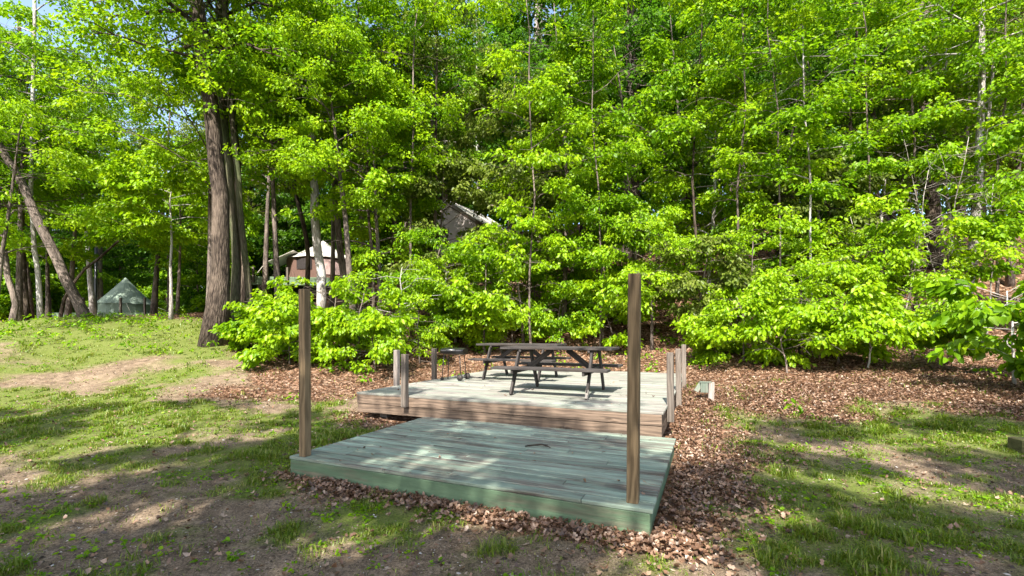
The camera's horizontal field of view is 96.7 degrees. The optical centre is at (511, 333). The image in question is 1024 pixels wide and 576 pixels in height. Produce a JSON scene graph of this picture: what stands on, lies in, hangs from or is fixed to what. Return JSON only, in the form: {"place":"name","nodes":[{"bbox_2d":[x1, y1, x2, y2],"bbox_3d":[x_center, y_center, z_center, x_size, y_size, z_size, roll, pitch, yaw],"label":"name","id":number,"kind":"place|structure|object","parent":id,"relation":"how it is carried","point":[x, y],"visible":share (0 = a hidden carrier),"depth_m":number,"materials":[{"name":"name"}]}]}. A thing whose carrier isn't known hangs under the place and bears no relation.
{"place":"outdoors","nodes":[
{"label":"outdoors","id":0,"kind":"place"},
{"bbox_2d":[0,0,988,266],"label":"sky","id":1,"kind":"structure","parent":0,"point":[29,3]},
{"bbox_2d":[0,220,1023,575],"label":"ground","id":2,"kind":"structure","parent":0,"point":[126,364],"depth_m":4.75,"materials":[{"name":"soil"}]},
{"bbox_2d":[0,139,85,253],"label":"tree","id":3,"kind":"object","parent":2,"relation":"on","point":[41,195],"visible":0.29,"depth_m":18.05,"materials":[{"name":"green plant"}]},
{"bbox_2d":[0,85,112,321],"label":"tree","id":4,"kind":"object","parent":2,"relation":"on","point":[14,311],"visible":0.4,"depth_m":16.82,"materials":[{"name":"green plant"}]},
{"bbox_2d":[0,0,117,320],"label":"tree","id":5,"kind":"object","parent":2,"relation":"on","point":[26,307],"visible":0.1,"depth_m":19.85,"materials":[{"name":"green plant"}]},
{"bbox_2d":[0,96,119,291],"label":"tree","id":6,"kind":"object","parent":2,"relation":"on","point":[79,164],"visible":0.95,"depth_m":13.98,"materials":[{"name":"green plant"}]},
{"bbox_2d":[0,14,122,317],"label":"tree","id":7,"kind":"object","parent":2,"relation":"on","point":[73,293],"visible":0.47,"depth_m":15.88,"materials":[{"name":"green plant"}]},
{"bbox_2d":[0,117,126,317],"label":"tree","id":8,"kind":"object","parent":2,"relation":"on","point":[77,250],"visible":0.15,"depth_m":20.84,"materials":[{"name":"green plant"}]},
{"bbox_2d":[0,19,144,321],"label":"tree","id":9,"kind":"object","parent":2,"relation":"on","point":[19,275],"visible":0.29,"depth_m":17.65,"materials":[{"name":"green plant"}]},
{"bbox_2d":[0,0,155,317],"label":"tree","id":10,"kind":"object","parent":2,"relation":"on","point":[38,281],"visible":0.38,"depth_m":17.48,"materials":[{"name":"green plant"}]},
{"bbox_2d":[0,65,168,316],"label":"tree","id":11,"kind":"object","parent":2,"relation":"on","point":[68,308],"visible":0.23,"depth_m":20.25,"materials":[{"name":"green plant"}]},
{"bbox_2d":[51,298,184,317],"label":"tent platform","id":12,"kind":"structure","parent":2,"relation":"on","point":[129,314],"depth_m":27.40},
{"bbox_2d":[88,247,165,312],"bbox_3d":[-25.470,-3.255,30.000,5.695,4.011,4.752,0,0,0],"label":"bell tent","id":13,"kind":"object","parent":12,"relation":"on","point":[128,292],"visible":0.78,"depth_m":29.07,"materials":[{"name":"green fabric"}]},
{"bbox_2d":[55,199,187,316],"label":"tree","id":14,"kind":"object","parent":2,"relation":"on","point":[110,235],"visible":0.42,"depth_m":17.42,"materials":[{"name":"green plant"}]},
{"bbox_2d":[103,197,196,310],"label":"tree","id":15,"kind":"object","parent":2,"relation":"on","point":[144,275],"visible":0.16,"depth_m":36.05,"materials":[{"name":"green plant"}]},
{"bbox_2d":[79,45,242,314],"bbox_3d":[-19.417,-7.978,24.955,8.770,14.558,7.736,0,0,0],"label":"tree","id":16,"kind":"object","parent":2,"relation":"on","point":[154,301],"visible":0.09,"depth_m":24.84,"materials":[{"name":"green plant"}]},
{"bbox_2d":[80,152,253,319],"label":"sapling","id":17,"kind":"object","parent":2,"relation":"on","point":[131,182],"visible":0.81,"depth_m":14.80,"materials":[{"name":"green plant"}]},
{"bbox_2d":[0,0,349,298],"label":"tree","id":18,"kind":"object","parent":2,"relation":"on","point":[152,153],"visible":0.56,"depth_m":13.93,"materials":[{"name":"green plant"}]},
{"bbox_2d":[96,139,254,314],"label":"tree","id":19,"kind":"object","parent":2,"relation":"on","point":[203,238],"visible":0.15,"depth_m":19.14,"materials":[{"name":"green plant"}]},
{"bbox_2d":[126,211,252,312],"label":"sapling","id":20,"kind":"object","parent":2,"relation":"on","point":[185,302],"visible":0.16,"depth_m":27.28,"materials":[{"name":"green plant"}]},
{"bbox_2d":[19,0,377,346],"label":"tree","id":21,"kind":"object","parent":2,"relation":"on","point":[218,296],"visible":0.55,"depth_m":13.11,"materials":[{"name":"green plant"}]},
{"bbox_2d":[141,189,263,310],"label":"sapling","id":22,"kind":"object","parent":2,"relation":"on","point":[250,221],"visible":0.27,"depth_m":23.26,"materials":[{"name":"green plant"}]},
{"bbox_2d":[103,0,321,305],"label":"tree","id":23,"kind":"object","parent":2,"relation":"on","point":[243,246],"visible":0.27,"depth_m":13.97,"materials":[{"name":"green plant"}]},
{"bbox_2d":[96,0,363,321],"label":"tree","id":24,"kind":"object","parent":2,"relation":"on","point":[235,292],"visible":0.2,"depth_m":14.12,"materials":[{"name":"green plant"}]},
{"bbox_2d":[171,0,338,298],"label":"tree","id":25,"kind":"object","parent":2,"relation":"on","point":[235,5],"visible":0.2,"depth_m":14.89,"materials":[{"name":"green plant"}]},
{"bbox_2d":[145,0,364,306],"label":"tree","id":26,"kind":"object","parent":2,"relation":"on","point":[276,116],"visible":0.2,"depth_m":14.56,"materials":[{"name":"green plant"}]},
{"bbox_2d":[232,299,351,369],"bbox_3d":[-5.729,0.051,11.710,2.909,1.752,2.712,0,0,42],"label":"shrub","id":27,"kind":"object","parent":2,"relation":"on","point":[273,334],"visible":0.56,"depth_m":10.86,"materials":[{"name":"green plant"}]},
{"bbox_2d":[206,0,394,308],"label":"tree","id":28,"kind":"object","parent":2,"relation":"on","point":[321,300],"visible":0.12,"depth_m":15.89,"materials":[{"name":"green plant"}]},
{"bbox_2d":[252,267,371,307],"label":"tent platform","id":29,"kind":"structure","parent":2,"relation":"on","point":[256,280],"depth_m":24.51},
{"bbox_2d":[251,241,357,280],"bbox_3d":[-11.770,-4.104,26.885,5.462,2.758,4.300,0,0,-11],"label":"safari tent","id":30,"kind":"object","parent":29,"relation":"on","point":[294,261],"visible":0.43,"depth_m":25.31,"materials":[{"name":"beige fabric"}]},
{"bbox_2d":[221,0,404,344],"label":"tree","id":31,"kind":"object","parent":2,"relation":"on","point":[368,201],"visible":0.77,"depth_m":13.60,"materials":[{"name":"green plant"}]},
{"bbox_2d":[268,197,357,297],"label":"sapling","id":32,"kind":"object","parent":2,"relation":"on","point":[292,233],"visible":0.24,"depth_m":30.13,"materials":[{"name":"green plant"}]},
{"bbox_2d":[244,0,418,307],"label":"tree","id":33,"kind":"object","parent":2,"relation":"on","point":[340,252],"visible":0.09,"depth_m":17.28,"materials":[{"name":"green plant"}]},
{"bbox_2d":[297,276,414,368],"bbox_3d":[-3.713,-0.213,12.017,2.891,2.315,2.963,0,0,31],"label":"shrub","id":34,"kind":"object","parent":2,"relation":"on","point":[333,317],"visible":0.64,"depth_m":11.33,"materials":[{"name":"green plant"}]},
{"bbox_2d":[313,312,411,373],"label":"shrub","id":35,"kind":"object","parent":2,"relation":"on","point":[330,332],"visible":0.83,"depth_m":10.98,"materials":[{"name":"green plant"}]},
{"bbox_2d":[274,55,453,315],"bbox_3d":[-4.674,-4.400,15.027,5.424,8.928,5.324,0,0,0],"label":"tree","id":36,"kind":"object","parent":2,"relation":"on","point":[376,180],"visible":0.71,"depth_m":14.57,"materials":[{"name":"green plant"}]},
{"bbox_2d":[303,0,427,306],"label":"tree","id":37,"kind":"object","parent":2,"relation":"on","point":[394,201],"visible":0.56,"depth_m":14.90,"materials":[{"name":"green plant"}]},
{"bbox_2d":[321,206,413,281],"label":"sapling","id":38,"kind":"object","parent":2,"relation":"on","point":[388,257],"visible":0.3,"depth_m":29.07,"materials":[{"name":"green plant"}]},
{"bbox_2d":[317,0,469,291],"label":"tree","id":39,"kind":"object","parent":2,"relation":"on","point":[342,134],"visible":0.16,"depth_m":18.35,"materials":[{"name":"green plant"}]},
{"bbox_2d":[333,254,458,349],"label":"sapling","id":40,"kind":"object","parent":2,"relation":"on","point":[419,264],"visible":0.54,"depth_m":12.76,"materials":[{"name":"green plant"}]},
{"bbox_2d":[358,0,468,335],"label":"tree","id":41,"kind":"object","parent":2,"relation":"on","point":[429,204],"visible":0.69,"depth_m":15.01,"materials":[{"name":"green plant"}]},
{"bbox_2d":[350,0,519,309],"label":"tree","id":42,"kind":"object","parent":2,"relation":"on","point":[443,64],"visible":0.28,"depth_m":17.22,"materials":[{"name":"green plant"}]},
{"bbox_2d":[377,226,496,351],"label":"sapling","id":43,"kind":"object","parent":2,"relation":"on","point":[419,236],"visible":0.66,"depth_m":13.40,"materials":[{"name":"green plant"}]},
{"bbox_2d":[389,0,492,251],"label":"tree","id":44,"kind":"object","parent":2,"relation":"on","point":[463,51],"visible":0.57,"depth_m":16.32,"materials":[{"name":"green plant"}]},
{"bbox_2d":[380,154,509,320],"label":"sapling","id":45,"kind":"object","parent":2,"relation":"on","point":[427,187],"visible":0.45,"depth_m":15.69,"materials":[{"name":"green plant"}]},
{"bbox_2d":[394,253,509,347],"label":"sapling","id":46,"kind":"object","parent":2,"relation":"on","point":[456,313],"visible":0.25,"depth_m":13.86,"materials":[{"name":"green plant"}]},
{"bbox_2d":[413,282,519,349],"bbox_3d":[-1.418,-0.571,14.496,3.380,2.280,3.192,0,0,0],"label":"shrub","id":47,"kind":"object","parent":2,"relation":"on","point":[468,340],"visible":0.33,"depth_m":13.59,"materials":[{"name":"green plant"}]},
{"bbox_2d":[260,469,696,570],"bbox_3d":[-0.661,1.435,3.692,4.015,0.117,0.544,0,0,24],"label":"leaf drift","id":48,"kind":"object","parent":2,"relation":"on","point":[405,497],"visible":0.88,"depth_m":3.75,"materials":[{"name":"plant"}]},
{"bbox_2d":[424,238,532,354],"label":"sapling","id":49,"kind":"object","parent":2,"relation":"on","point":[477,321],"visible":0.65,"depth_m":13.15,"materials":[{"name":"green plant"}]},
{"bbox_2d":[290,273,675,535],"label":"deck","id":50,"kind":"structure","parent":2,"relation":"on","point":[479,464],"depth_m":4.36,"materials":[{"name":"wood"}]},
{"bbox_2d":[445,238,559,322],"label":"sapling","id":51,"kind":"object","parent":2,"relation":"on","point":[546,273],"visible":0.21,"depth_m":14.62,"materials":[{"name":"green plant"}]},
{"bbox_2d":[425,53,581,308],"bbox_3d":[-0.160,-5.139,17.055,5.557,9.416,5.407,0,0,-40],"label":"tree","id":52,"kind":"object","parent":2,"relation":"on","point":[466,142],"visible":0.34,"depth_m":16.18,"materials":[{"name":"green plant"}]},
{"bbox_2d":[0,250,1023,575],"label":"grass","id":53,"kind":"structure","parent":2,"relation":"on","point":[872,554],"depth_m":4.75,"materials":[{"name":"plant"}]},
{"bbox_2d":[0,234,1023,575],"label":"fallen leaves","id":54,"kind":"object","parent":2,"relation":"on","point":[964,394],"visible":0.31,"depth_m":6.64,"materials":[{"name":"brown plant"}]},
{"bbox_2d":[0,235,1023,575],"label":"ground plants","id":55,"kind":"object","parent":2,"relation":"on","point":[128,335],"visible":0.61,"depth_m":5.20,"materials":[{"name":"green plant"}]},
{"bbox_2d":[0,382,1023,575],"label":"soil debris","id":56,"kind":"object","parent":2,"relation":"on","point":[414,573],"visible":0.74,"depth_m":3.47,"materials":[{"name":"soil"}]},
{"bbox_2d":[356,344,685,436],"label":"raised deck","id":57,"kind":"structure","parent":2,"relation":"on","point":[453,397],"depth_m":6.99,"materials":[{"name":"wood"}]},
{"bbox_2d":[490,346,622,399],"bbox_3d":[0.779,0.603,7.469,1.834,0.764,1.435,0,0,23],"label":"picnic table","id":58,"kind":"object","parent":57,"relation":"on","point":[536,364],"visible":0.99,"depth_m":7.25,"materials":[{"name":"brown wood"}]},
{"bbox_2d":[461,214,587,342],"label":"sapling","id":59,"kind":"object","parent":2,"relation":"on","point":[544,227],"visible":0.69,"depth_m":13.45,"materials":[{"name":"green plant"}]},
{"bbox_2d":[456,0,594,342],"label":"tree","id":60,"kind":"object","parent":2,"relation":"on","point":[507,207],"visible":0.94,"depth_m":13.34,"materials":[{"name":"green plant"}]},
{"bbox_2d":[487,251,576,313],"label":"sapling","id":61,"kind":"object","parent":2,"relation":"on","point":[552,299],"visible":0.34,"depth_m":15.08,"materials":[{"name":"green plant"}]},
{"bbox_2d":[450,0,618,251],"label":"tree","id":62,"kind":"object","parent":2,"relation":"on","point":[536,49],"visible":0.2,"depth_m":21.85,"materials":[{"name":"green plant"}]},
{"bbox_2d":[476,0,638,270],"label":"tree","id":63,"kind":"object","parent":2,"relation":"on","point":[534,70],"visible":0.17,"depth_m":18.92,"materials":[{"name":"green plant"}]},
{"bbox_2d":[512,280,604,343],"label":"shrub","id":64,"kind":"object","parent":2,"relation":"on","point":[561,322],"visible":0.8,"depth_m":13.79,"materials":[{"name":"green plant"}]},
{"bbox_2d":[473,47,664,331],"bbox_3d":[1.883,-4.562,15.085,5.867,9.178,5.553,0,0,-16],"label":"tree","id":65,"kind":"object","parent":2,"relation":"on","point":[548,156],"visible":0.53,"depth_m":14.32,"materials":[{"name":"green plant"}]},
{"bbox_2d":[535,0,654,346],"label":"tree","id":66,"kind":"object","parent":2,"relation":"on","point":[593,7],"visible":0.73,"depth_m":13.84,"materials":[{"name":"green plant"}]},
{"bbox_2d":[563,273,655,347],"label":"shrub","id":67,"kind":"object","parent":2,"relation":"on","point":[621,306],"visible":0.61,"depth_m":13.34,"materials":[{"name":"green plant"}]},
{"bbox_2d":[553,159,671,339],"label":"sapling","id":68,"kind":"object","parent":2,"relation":"on","point":[641,216],"visible":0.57,"depth_m":13.82,"materials":[{"name":"green plant"}]},
{"bbox_2d":[543,15,703,259],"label":"tree","id":69,"kind":"object","parent":2,"relation":"on","point":[676,162],"visible":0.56,"depth_m":14.71,"materials":[{"name":"green plant"}]},
{"bbox_2d":[566,0,705,259],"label":"tree","id":70,"kind":"object","parent":2,"relation":"on","point":[632,37],"visible":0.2,"depth_m":20.52,"materials":[{"name":"green plant"}]},
{"bbox_2d":[581,258,696,324],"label":"sapling","id":71,"kind":"object","parent":2,"relation":"on","point":[594,277],"visible":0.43,"depth_m":13.97,"materials":[{"name":"green plant"}]},
{"bbox_2d":[587,204,710,350],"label":"sapling","id":72,"kind":"object","parent":2,"relation":"on","point":[670,237],"visible":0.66,"depth_m":13.13,"materials":[{"name":"green plant"}]},
{"bbox_2d":[594,0,757,273],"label":"tree","id":73,"kind":"object","parent":2,"relation":"on","point":[706,181],"visible":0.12,"depth_m":18.41,"materials":[{"name":"green plant"}]},
{"bbox_2d":[631,0,778,307],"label":"tree","id":74,"kind":"object","parent":2,"relation":"on","point":[690,4],"visible":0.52,"depth_m":14.56,"materials":[{"name":"green plant"}]},
{"bbox_2d":[647,232,789,343],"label":"sapling","id":75,"kind":"object","parent":2,"relation":"on","point":[734,278],"visible":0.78,"depth_m":12.50,"materials":[{"name":"green plant"}]},
{"bbox_2d":[683,311,766,366],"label":"shrub","id":76,"kind":"object","parent":2,"relation":"on","point":[700,358],"visible":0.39,"depth_m":11.71,"materials":[{"name":"green plant"}]},
{"bbox_2d":[641,55,827,308],"bbox_3d":[6.880,-4.525,15.250,4.982,8.226,4.671,0,0,0],"label":"tree","id":77,"kind":"object","parent":2,"relation":"on","point":[676,187],"visible":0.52,"depth_m":14.30,"materials":[{"name":"green plant"}]},
{"bbox_2d":[670,281,820,360],"bbox_3d":[5.612,-0.183,11.391,3.162,1.999,3.446,0,0,44],"label":"shrub","id":78,"kind":"object","parent":2,"relation":"on","point":[759,298],"visible":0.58,"depth_m":10.74,"materials":[{"name":"green plant"}]},
{"bbox_2d":[675,0,848,325],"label":"tree","id":79,"kind":"object","parent":2,"relation":"on","point":[687,21],"visible":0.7,"depth_m":13.09,"materials":[{"name":"green plant"}]},
{"bbox_2d":[669,203,859,344],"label":"sapling","id":80,"kind":"object","parent":2,"relation":"on","point":[793,228],"visible":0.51,"depth_m":11.58,"materials":[{"name":"green plant"}]},
{"bbox_2d":[707,218,845,315],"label":"sapling","id":81,"kind":"object","parent":2,"relation":"on","point":[719,228],"visible":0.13,"depth_m":13.47,"materials":[{"name":"green plant"}]},
{"bbox_2d":[698,322,855,372],"bbox_3d":[5.894,0.353,10.325,3.061,1.260,1.959,0,0,31],"label":"shrub","id":82,"kind":"object","parent":2,"relation":"on","point":[815,344],"visible":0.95,"depth_m":10.14,"materials":[{"name":"green plant"}]},
{"bbox_2d":[700,0,865,338],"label":"tree","id":83,"kind":"object","parent":2,"relation":"on","point":[760,210],"visible":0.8,"depth_m":12.72,"materials":[{"name":"green plant"}]},
{"bbox_2d":[696,38,877,294],"bbox_3d":[9.815,-5.280,16.265,5.375,9.279,4.922,0,0,0],"label":"tree","id":84,"kind":"object","parent":2,"relation":"on","point":[762,80],"visible":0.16,"depth_m":15.60,"materials":[{"name":"green plant"}]},
{"bbox_2d":[710,251,870,354],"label":"sapling","id":85,"kind":"object","parent":2,"relation":"on","point":[840,271],"visible":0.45,"depth_m":10.49,"materials":[{"name":"green plant"}]},
{"bbox_2d":[726,0,884,294],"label":"tree","id":86,"kind":"object","parent":2,"relation":"on","point":[807,111],"visible":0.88,"depth_m":12.08,"materials":[{"name":"green plant"}]},
{"bbox_2d":[748,146,895,324],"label":"sapling","id":87,"kind":"object","parent":2,"relation":"on","point":[858,221],"visible":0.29,"depth_m":13.32,"materials":[{"name":"green plant"}]},
{"bbox_2d":[761,279,916,363],"bbox_3d":[7.065,-0.258,9.883,3.146,2.088,2.441,0,0,-30],"label":"shrub","id":88,"kind":"object","parent":2,"relation":"on","point":[866,292],"visible":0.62,"depth_m":9.51,"materials":[{"name":"green plant"}]},
{"bbox_2d":[756,24,941,293],"bbox_3d":[11.640,-6.335,16.997,5.400,9.920,6.292,0,0,0],"label":"tree","id":89,"kind":"object","parent":2,"relation":"on","point":[788,125],"visible":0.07,"depth_m":16.23,"materials":[{"name":"green plant"}]},
{"bbox_2d":[778,0,923,295],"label":"tree","id":90,"kind":"object","parent":2,"relation":"on","point":[871,75],"visible":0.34,"depth_m":13.78,"materials":[{"name":"green plant"}]},
{"bbox_2d":[805,310,946,367],"bbox_3d":[7.576,0.155,9.650,2.194,1.395,2.381,0,0,0],"label":"shrub","id":91,"kind":"object","parent":2,"relation":"on","point":[906,330],"visible":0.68,"depth_m":9.01,"materials":[{"name":"green plant"}]},
{"bbox_2d":[784,0,972,255],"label":"tree","id":92,"kind":"object","parent":2,"relation":"on","point":[891,162],"visible":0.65,"depth_m":12.48,"materials":[{"name":"green plant"}]},
{"bbox_2d":[793,69,974,297],"bbox_3d":[12.687,-5.195,15.964,4.835,8.095,4.867,0,0,-21],"label":"tree","id":93,"kind":"object","parent":2,"relation":"on","point":[887,111],"visible":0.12,"depth_m":14.89,"materials":[{"name":"green plant"}]},
{"bbox_2d":[810,111,971,285],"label":"tree","id":94,"kind":"object","parent":2,"relation":"on","point":[908,205],"visible":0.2,"depth_m":14.25,"materials":[{"name":"green plant"}]},
{"bbox_2d":[788,184,997,298],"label":"sapling","id":95,"kind":"object","parent":2,"relation":"on","point":[903,226],"visible":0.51,"depth_m":11.39,"materials":[{"name":"green plant"}]},
{"bbox_2d":[806,0,1023,269],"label":"tree","id":96,"kind":"object","parent":2,"relation":"on","point":[934,210],"visible":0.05,"depth_m":17.36,"materials":[{"name":"green plant"}]},
{"bbox_2d":[840,0,998,311],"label":"tree","id":97,"kind":"object","parent":2,"relation":"on","point":[884,23],"visible":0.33,"depth_m":13.89,"materials":[{"name":"green plant"}]},
{"bbox_2d":[836,293,1003,359],"bbox_3d":[9.330,-0.165,10.452,3.082,1.791,2.777,0,0,25],"label":"shrub","id":98,"kind":"object","parent":2,"relation":"on","point":[946,306],"visible":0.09,"depth_m":9.75,"materials":[{"name":"green plant"}]},
{"bbox_2d":[835,216,1023,348],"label":"sapling","id":99,"kind":"object","parent":2,"relation":"on","point":[990,247],"visible":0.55,"depth_m":11.16,"materials":[{"name":"green plant"}]},
{"bbox_2d":[845,192,1023,309],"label":"sapling","id":100,"kind":"object","parent":2,"relation":"on","point":[1005,227],"visible":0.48,"depth_m":11.26,"materials":[{"name":"green plant"}]},
{"bbox_2d":[850,0,1023,293],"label":"tree","id":101,"kind":"object","parent":2,"relation":"on","point":[980,70],"visible":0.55,"depth_m":13.19,"materials":[{"name":"green plant"}]},
{"bbox_2d":[862,0,1022,299],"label":"tree","id":102,"kind":"object","parent":2,"relation":"on","point":[931,75],"visible":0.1,"depth_m":14.62,"materials":[{"name":"green plant"}]},
{"bbox_2d":[892,0,1023,325],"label":"tree","id":103,"kind":"object","parent":2,"relation":"on","point":[962,37],"visible":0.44,"depth_m":12.80,"materials":[{"name":"green plant"}]},
{"bbox_2d":[904,118,1023,240],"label":"sapling","id":104,"kind":"object","parent":2,"relation":"on","point":[1002,141],"visible":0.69,"depth_m":12.21,"materials":[{"name":"green plant"}]},
{"bbox_2d":[911,276,1023,383],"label":"shrub","id":105,"kind":"object","parent":2,"relation":"on","point":[966,334],"visible":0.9,"depth_m":7.89,"materials":[{"name":"green plant"}]},
{"bbox_2d":[916,30,1023,288],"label":"tree","id":106,"kind":"object","parent":2,"relation":"on","point":[991,87],"visible":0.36,"depth_m":12.93,"materials":[{"name":"green plant"}]},
{"bbox_2d":[916,0,1023,286],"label":"tree","id":107,"kind":"object","parent":2,"relation":"on","point":[1009,281],"visible":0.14,"depth_m":15.54,"materials":[{"name":"green plant"}]},
{"bbox_3d":[-2.492,-3.466,25.956,4.400,3.050,4.900,0,0,29],"label":"tent platform","id":108,"kind":"object","parent":2,"relation":"on","visible":0},
{"bbox_2d":[425,199,511,253],"bbox_3d":[-2.468,-5.661,26.000,4.200,2.920,4.200,0,0,29],"label":"wall tent","id":109,"kind":"object","parent":108,"relation":"on","point":[454,226],"depth_m":24.12,"materials":[{"name":"beige fabric"}]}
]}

